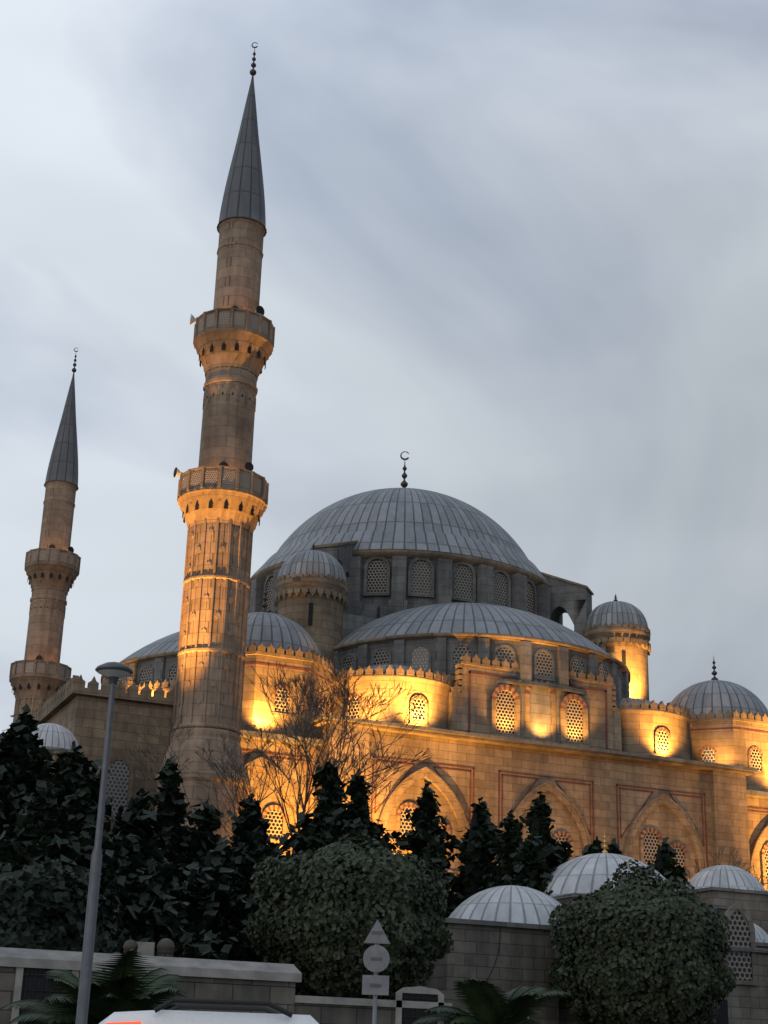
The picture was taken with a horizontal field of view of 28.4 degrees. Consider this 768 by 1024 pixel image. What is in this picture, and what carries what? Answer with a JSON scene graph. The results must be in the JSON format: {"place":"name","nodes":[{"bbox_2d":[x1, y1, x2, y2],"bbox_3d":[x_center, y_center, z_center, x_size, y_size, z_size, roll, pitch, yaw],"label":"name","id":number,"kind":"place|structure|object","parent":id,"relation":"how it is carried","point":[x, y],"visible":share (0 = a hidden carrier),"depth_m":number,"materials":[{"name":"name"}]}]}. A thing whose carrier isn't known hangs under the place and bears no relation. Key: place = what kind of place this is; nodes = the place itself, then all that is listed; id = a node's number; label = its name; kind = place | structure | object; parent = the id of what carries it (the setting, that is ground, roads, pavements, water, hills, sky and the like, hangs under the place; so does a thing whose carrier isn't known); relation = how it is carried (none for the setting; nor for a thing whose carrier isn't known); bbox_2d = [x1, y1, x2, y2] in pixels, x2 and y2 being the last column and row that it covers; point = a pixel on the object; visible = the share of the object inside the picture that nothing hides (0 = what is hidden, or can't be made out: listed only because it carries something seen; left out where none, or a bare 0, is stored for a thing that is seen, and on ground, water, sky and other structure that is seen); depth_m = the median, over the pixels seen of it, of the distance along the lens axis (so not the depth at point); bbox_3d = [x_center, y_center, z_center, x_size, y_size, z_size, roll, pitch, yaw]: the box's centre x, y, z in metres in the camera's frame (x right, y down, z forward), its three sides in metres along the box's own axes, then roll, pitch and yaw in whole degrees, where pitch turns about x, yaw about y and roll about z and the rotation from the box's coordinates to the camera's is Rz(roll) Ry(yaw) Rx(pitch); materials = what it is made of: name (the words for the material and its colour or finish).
{"place":"outdoors","nodes":[
{"label":"outdoors","id":0,"kind":"place"},
{"bbox_2d":[39,746,72,773],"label":"gate tower","id":1,"kind":"structure","parent":0,"point":[54,755],"depth_m":63.97,"materials":[{"name":"beige stone"}]},
{"bbox_2d":[31,723,79,751],"bbox_3d":[-14.446,9.771,65.683,2.737,1.253,2.737,10,-22,-22],"label":"dome","id":2,"kind":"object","parent":1,"relation":"on","point":[54,735],"visible":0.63,"depth_m":64.72,"materials":[{"name":"grey metal"}]},
{"bbox_2d":[0,0,767,733],"label":"sky","id":3,"kind":"structure","parent":0,"point":[516,249],"materials":[{"name":"grey"}]},
{"label":"ground","id":4,"kind":"structure","parent":0,"visible":0},
{"bbox_2d":[9,481,80,721],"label":"minaret","id":5,"kind":"object","parent":4,"relation":"on","point":[39,674],"visible":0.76,"depth_m":110.83,"materials":[{"name":"stone"}]},
{"bbox_2d":[44,372,78,489],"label":"minaret spire","id":6,"kind":"structure","parent":5,"relation":"on","point":[63,464],"depth_m":115.21,"materials":[{"name":"grey metal"}]},
{"bbox_2d":[72,349,77,372],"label":"finial","id":7,"kind":"object","parent":6,"relation":"on","point":[74,368],"visible":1,"depth_m":118.33,"materials":[{"name":"metal"}]},
{"bbox_2d":[0,949,199,1023],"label":"palm","id":8,"kind":"object","parent":4,"relation":"on","point":[126,984],"visible":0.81,"depth_m":19.32,"materials":[{"name":"green plant"}]},
{"bbox_2d":[0,781,213,957],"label":"cedar tree","id":9,"kind":"object","parent":4,"relation":"on","point":[38,835],"visible":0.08,"depth_m":39.85,"materials":[{"name":"green plant"}]},
{"bbox_2d":[0,704,230,960],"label":"cedar tree","id":10,"kind":"object","parent":4,"relation":"on","point":[24,756],"visible":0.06,"depth_m":46.20,"materials":[{"name":"green plant"}]},
{"bbox_2d":[0,741,268,960],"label":"cedar tree","id":11,"kind":"object","parent":4,"relation":"on","point":[75,779],"visible":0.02,"depth_m":44.40,"materials":[{"name":"green plant"}]},
{"bbox_2d":[109,787,192,896],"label":"conifer tree","id":12,"kind":"object","parent":4,"relation":"on","point":[139,818],"visible":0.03,"depth_m":48.65,"materials":[{"name":"green plant"}]},
{"bbox_2d":[124,841,194,919],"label":"conifer tree","id":13,"kind":"object","parent":4,"relation":"on","point":[183,898],"visible":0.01,"depth_m":44.29,"materials":[{"name":"green plant"}]},
{"bbox_2d":[150,755,200,896],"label":"conifer tree","id":14,"kind":"object","parent":4,"relation":"on","point":[167,800],"visible":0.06,"depth_m":52.18,"materials":[{"name":"green plant"}]},
{"bbox_2d":[100,846,255,959],"bbox_3d":[-7.818,12.628,39.384,12.579,7.826,12.613,10,-22,-22],"label":"cedar tree","id":15,"kind":"object","parent":4,"relation":"on","point":[127,880],"visible":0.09,"depth_m":39.69,"materials":[{"name":"green plant"}]},
{"bbox_2d":[99,998,318,1023],"bbox_3d":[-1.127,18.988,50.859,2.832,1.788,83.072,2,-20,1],"label":"white van","id":16,"kind":"object","parent":4,"relation":"on","point":[159,1015],"visible":1,"depth_m":12.48,"materials":[{"name":"paint"}]},
{"bbox_2d":[167,796,253,924],"bbox_3d":[-6.102,14.434,50.511,8.978,9.975,9.148,-2,-20,11],"label":"conifer tree","id":17,"kind":"object","parent":4,"relation":"on","point":[203,838],"depth_m":51.47,"materials":[{"name":"green plant"}]},
{"bbox_2d":[155,217,274,845],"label":"minaret","id":18,"kind":"object","parent":4,"relation":"on","point":[222,495],"visible":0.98,"depth_m":71.71,"materials":[{"name":"stone"}]},
{"bbox_2d":[217,74,266,236],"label":"minaret spire","id":19,"kind":"object","parent":18,"relation":"on","point":[243,196],"visible":0.94,"depth_m":78.94,"materials":[{"name":"grey metal"}]},
{"bbox_2d":[250,42,257,75],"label":"finial","id":20,"kind":"object","parent":19,"relation":"on","point":[253,66],"visible":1,"depth_m":82.13,"materials":[{"name":"metal"}]},
{"bbox_2d":[176,842,264,961],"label":"conifer tree","id":21,"kind":"object","parent":4,"relation":"on","point":[212,897],"visible":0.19,"depth_m":45.61,"materials":[{"name":"green plant"}]},
{"bbox_2d":[0,947,451,1023],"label":"precinct wall","id":22,"kind":"structure","parent":4,"relation":"on","point":[23,973],"depth_m":32.58,"materials":[{"name":"stone"}]},
{"bbox_2d":[219,790,287,873],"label":"conifer tree","id":23,"kind":"object","parent":4,"relation":"on","point":[248,819],"visible":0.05,"depth_m":54.33,"materials":[{"name":"green plant"}]},
{"bbox_2d":[228,831,318,995],"bbox_3d":[-4.518,14.828,49.065,8.188,9.151,9.933,-4,-21,15],"label":"conifer tree","id":24,"kind":"object","parent":4,"relation":"on","point":[252,852],"visible":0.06,"depth_m":50.80,"materials":[{"name":"green plant"}]},
{"bbox_2d":[129,650,431,854],"bbox_3d":[-3.643,14.456,61.758,13.991,17.625,10.816,10,-22,-22],"label":"bare tree","id":25,"kind":"object","parent":4,"relation":"on","point":[345,702],"visible":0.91,"depth_m":63.06,"materials":[{"name":"brown plant"}]},
{"bbox_2d":[196,715,401,850],"bbox_3d":[-4.229,16.284,62.521,8.502,14.681,12.625,5,-20,-9],"label":"bare tree","id":26,"kind":"object","parent":4,"relation":"on","point":[279,792],"visible":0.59,"depth_m":61.77,"materials":[{"name":"brown plant"}]},
{"bbox_2d":[279,756,365,861],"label":"conifer tree","id":27,"kind":"object","parent":4,"relation":"on","point":[327,824],"visible":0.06,"depth_m":56.79,"materials":[{"name":"green plant"}]},
{"bbox_2d":[316,836,395,999],"bbox_3d":[0.075,15.378,50.564,8.644,9.145,8.118,10,-22,-22],"label":"conifer tree","id":28,"kind":"object","parent":4,"relation":"on","point":[383,843],"depth_m":52.09,"materials":[{"name":"green plant"}]},
{"bbox_2d":[342,817,374,843],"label":"conifer tree","id":29,"kind":"object","parent":4,"relation":"on","point":[357,825],"depth_m":53.97,"materials":[{"name":"green plant"}]},
{"bbox_2d":[344,769,401,855],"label":"conifer tree","id":30,"kind":"object","parent":4,"relation":"on","point":[357,790],"visible":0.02,"depth_m":58.48,"materials":[{"name":"green plant"}]},
{"bbox_2d":[31,675,767,890],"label":"prayer hall walls","id":31,"kind":"structure","parent":4,"relation":"on","point":[75,707],"depth_m":76.98,"materials":[{"name":"stone"}]},
{"bbox_2d":[122,652,767,886],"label":"facade arches and tympana","id":32,"kind":"structure","parent":31,"relation":"on","point":[482,700],"depth_m":79.03,"materials":[{"name":"stone"}]},
{"bbox_2d":[136,571,767,791],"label":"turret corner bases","id":33,"kind":"object","parent":31,"relation":"on","point":[314,606],"visible":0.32,"depth_m":82.66,"materials":[{"name":"stone"}]},
{"bbox_2d":[101,651,177,685],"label":"dome drum","id":34,"kind":"object","parent":33,"relation":"on","point":[159,666],"visible":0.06,"depth_m":86.50,"materials":[{"name":"stone"}]},
{"bbox_2d":[120,631,179,661],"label":"half dome","id":35,"kind":"structure","parent":34,"relation":"attached to","point":[169,643],"depth_m":88.13,"materials":[{"name":"grey metal"}]},
{"bbox_2d":[246,612,320,654],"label":"dome","id":36,"kind":"structure","parent":33,"relation":"on","point":[266,629],"depth_m":77.15,"materials":[{"name":"grey metal"}]},
{"bbox_2d":[260,587,267,611],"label":"finial","id":37,"kind":"object","parent":36,"relation":"on","point":[264,605],"visible":0.83,"depth_m":80.16,"materials":[{"name":"grey metal"}]},
{"bbox_2d":[278,550,346,580],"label":"turret dome","id":38,"kind":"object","parent":33,"relation":"on","point":[311,562],"visible":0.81,"depth_m":85.16,"materials":[{"name":"grey metal"}]},
{"bbox_2d":[363,665,424,675],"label":"exedra lead","id":39,"kind":"object","parent":33,"relation":"on","point":[394,667],"visible":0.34,"depth_m":78.75,"materials":[{"name":"grey metal"}]},
{"bbox_2d":[248,540,593,650],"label":"dome drum","id":40,"kind":"object","parent":33,"relation":"on","point":[395,580],"visible":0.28,"depth_m":90.41,"materials":[{"name":"grey stone"}]},
{"bbox_2d":[252,488,548,582],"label":"lead dome","id":41,"kind":"object","parent":40,"relation":"on","point":[407,518],"visible":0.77,"depth_m":93.90,"materials":[{"name":"grey metal"}]},
{"bbox_2d":[400,451,408,487],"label":"finial","id":42,"kind":"object","parent":41,"relation":"on","point":[404,484],"visible":0.7,"depth_m":102.82,"materials":[{"name":"black metal"}]},
{"bbox_2d":[333,602,630,743],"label":"drum wall","id":43,"kind":"structure","parent":33,"relation":"on","point":[441,652],"depth_m":80.62,"materials":[{"name":"stone"}]},
{"bbox_2d":[338,603,608,658],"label":"half dome","id":44,"kind":"structure","parent":43,"relation":"on","point":[466,617],"depth_m":82.84,"materials":[{"name":"grey metal"}]},
{"bbox_2d":[585,601,647,628],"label":"turret dome","id":45,"kind":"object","parent":33,"relation":"on","point":[615,612],"visible":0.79,"depth_m":92.68,"materials":[{"name":"grey metal"}]},
{"bbox_2d":[619,698,658,707],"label":"exedra lead","id":46,"kind":"object","parent":33,"relation":"on","point":[631,700],"visible":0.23,"depth_m":84.11,"materials":[{"name":"grey metal"}]},
{"bbox_2d":[671,680,767,718],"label":"dome","id":47,"kind":"structure","parent":33,"relation":"on","point":[713,696],"depth_m":87.77,"materials":[{"name":"grey metal"}]},
{"bbox_2d":[711,656,717,679],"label":"finial","id":48,"kind":"object","parent":47,"relation":"on","point":[714,673],"visible":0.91,"depth_m":90.74,"materials":[{"name":"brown metal"}]},
{"bbox_2d":[387,779,467,912],"bbox_3d":[1.633,16.786,59.636,10.773,12.872,11.470,-8,-22,25],"label":"conifer tree","id":49,"kind":"object","parent":4,"relation":"on","point":[425,820],"visible":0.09,"depth_m":61.38,"materials":[{"name":"green plant"}]},
{"bbox_2d":[421,833,458,917],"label":"conifer tree","id":50,"kind":"object","parent":4,"relation":"on","point":[434,854],"visible":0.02,"depth_m":55.87,"materials":[{"name":"green plant"}]},
{"bbox_2d":[446,797,504,909],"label":"conifer tree","id":51,"kind":"object","parent":4,"relation":"on","point":[476,857],"visible":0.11,"depth_m":59.83,"materials":[{"name":"green plant"}]},
{"bbox_2d":[412,977,571,1023],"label":"palm","id":52,"kind":"object","parent":4,"relation":"on","point":[487,1002],"visible":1,"depth_m":21.52,"materials":[{"name":"green plant"}]},
{"bbox_2d":[475,810,525,889],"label":"conifer tree","id":53,"kind":"object","parent":4,"relation":"on","point":[511,838],"visible":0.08,"depth_m":58.32,"materials":[{"name":"green plant"}]},
{"bbox_2d":[491,829,557,895],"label":"conifer tree","id":54,"kind":"object","parent":4,"relation":"on","point":[534,868],"visible":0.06,"depth_m":55.05,"materials":[{"name":"green plant"}]},
{"bbox_2d":[522,791,579,869],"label":"conifer tree","id":55,"kind":"object","parent":4,"relation":"on","point":[538,820],"visible":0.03,"depth_m":62.36,"materials":[{"name":"green plant"}]},
{"bbox_2d":[407,903,767,1023],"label":"domed outbuilding walls","id":56,"kind":"structure","parent":4,"relation":"on","point":[505,957],"depth_m":47.58,"materials":[{"name":"stone"}]},
{"bbox_2d":[448,885,560,924],"bbox_3d":[4.327,13.540,51.398,5.023,1.764,5.023,10,-22,-22],"label":"dome","id":57,"kind":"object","parent":56,"relation":"on","point":[515,904],"visible":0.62,"depth_m":49.88,"materials":[{"name":"grey metal"}]},
{"bbox_2d":[582,836,601,855],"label":"conifer tree","id":58,"kind":"object","parent":4,"relation":"on","point":[594,847],"visible":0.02,"depth_m":61.17,"materials":[{"name":"green plant"}]},
{"bbox_2d":[599,838,625,855],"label":"conifer tree","id":59,"kind":"object","parent":4,"relation":"on","point":[613,846],"depth_m":59.20,"materials":[{"name":"green plant"}]},
{"bbox_2d":[552,887,767,1023],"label":"domed outbuilding","id":60,"kind":"structure","parent":4,"relation":"on","point":[754,903],"depth_m":59.67,"materials":[{"name":"stone"}]},
{"bbox_2d":[543,853,675,896],"bbox_3d":[8.114,13.565,55.721,5.921,2.042,5.921,10,-22,-22],"label":"dome","id":61,"kind":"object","parent":60,"relation":"on","point":[586,874],"visible":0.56,"depth_m":54.04,"materials":[{"name":"grey metal"}]},
{"bbox_2d":[602,832,607,852],"bbox_3d":[8.157,12.225,56.211,0.224,0.872,0.213,10,-22,-22],"label":"finial","id":62,"kind":"object","parent":61,"relation":"on","point":[604,846],"visible":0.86,"depth_m":56.11,"materials":[{"name":"brown metal"}]},
{"bbox_2d":[686,865,766,890],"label":"dome","id":63,"kind":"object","parent":60,"relation":"on","point":[726,876],"visible":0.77,"depth_m":60.95,"materials":[{"name":"grey metal"}]},
{"bbox_2d":[753,923,767,942],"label":"dome","id":64,"kind":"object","parent":60,"relation":"on","point":[761,934],"visible":0.16,"depth_m":54.10,"materials":[{"name":"grey metal"}]},
{"bbox_2d":[647,836,676,878],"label":"conifer tree","id":65,"kind":"object","parent":4,"relation":"on","point":[663,855],"visible":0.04,"depth_m":65.67,"materials":[{"name":"green plant"}]},
{"bbox_2d":[664,857,687,888],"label":"conifer tree","id":66,"kind":"object","parent":4,"relation":"on","point":[677,870],"visible":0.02,"depth_m":63.46,"materials":[{"name":"green plant"}]},
{"bbox_2d":[685,846,767,889],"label":"bare shrub","id":67,"kind":"object","parent":4,"relation":"on","point":[733,861],"visible":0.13,"depth_m":71.37,"materials":[{"name":"brown plant"}]},
{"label":"grave terrace","id":68,"kind":"structure","parent":0,"visible":0},
{"bbox_2d":[0,856,141,953],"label":"shrub","id":69,"kind":"object","parent":68,"relation":"on","point":[41,908],"visible":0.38,"depth_m":35.49,"materials":[{"name":"green plant"}]},
{"bbox_2d":[123,940,137,954],"bbox_3d":[-5.713,10.611,33.789,0.416,2.140,0.406,10,-22,-22],"label":"headstone","id":70,"kind":"object","parent":68,"relation":"on","point":[128,945],"visible":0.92,"depth_m":33.99,"materials":[{"name":"stone"}]},
{"bbox_2d":[137,942,154,955],"bbox_3d":[-5.676,11.148,35.358,0.506,2.210,0.100,3,-20,-3],"label":"headstone","id":71,"kind":"object","parent":68,"relation":"on","point":[146,948],"visible":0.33,"depth_m":35.64,"materials":[{"name":"stone"}]},
{"bbox_2d":[157,938,174,956],"bbox_3d":[-5.042,10.866,34.595,0.502,2.253,0.489,10,-22,-22],"label":"headstone","id":72,"kind":"object","parent":68,"relation":"on","point":[165,947],"visible":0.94,"depth_m":34.76,"materials":[{"name":"stone"}]},
{"bbox_2d":[243,830,454,999],"bbox_3d":[-0.957,12.643,42.055,5.658,7.667,5.740,-1,-20,7],"label":"laurel tree","id":73,"kind":"object","parent":68,"relation":"on","point":[319,912],"visible":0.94,"depth_m":40.90,"materials":[{"name":"green plant"}]},
{"bbox_2d":[546,859,736,1023],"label":"laurel tree","id":74,"kind":"object","parent":68,"relation":"on","point":[642,950],"visible":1,"depth_m":45.88,"materials":[{"name":"green plant"}]},
{"bbox_3d":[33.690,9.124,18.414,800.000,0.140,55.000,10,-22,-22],"label":"pavement kerb","id":75,"kind":"structure","parent":0,"visible":0},
{"bbox_2d":[75,662,132,1023],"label":"street lamp","id":76,"kind":"object","parent":75,"relation":"on","point":[113,672],"visible":1,"depth_m":17.78,"materials":[{"name":"metal"}]},
{"bbox_2d":[362,919,389,1023],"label":"road sign post","id":77,"kind":"object","parent":75,"relation":"on","point":[376,958],"visible":1,"depth_m":22.99,"materials":[{"name":"metal"}]}
]}

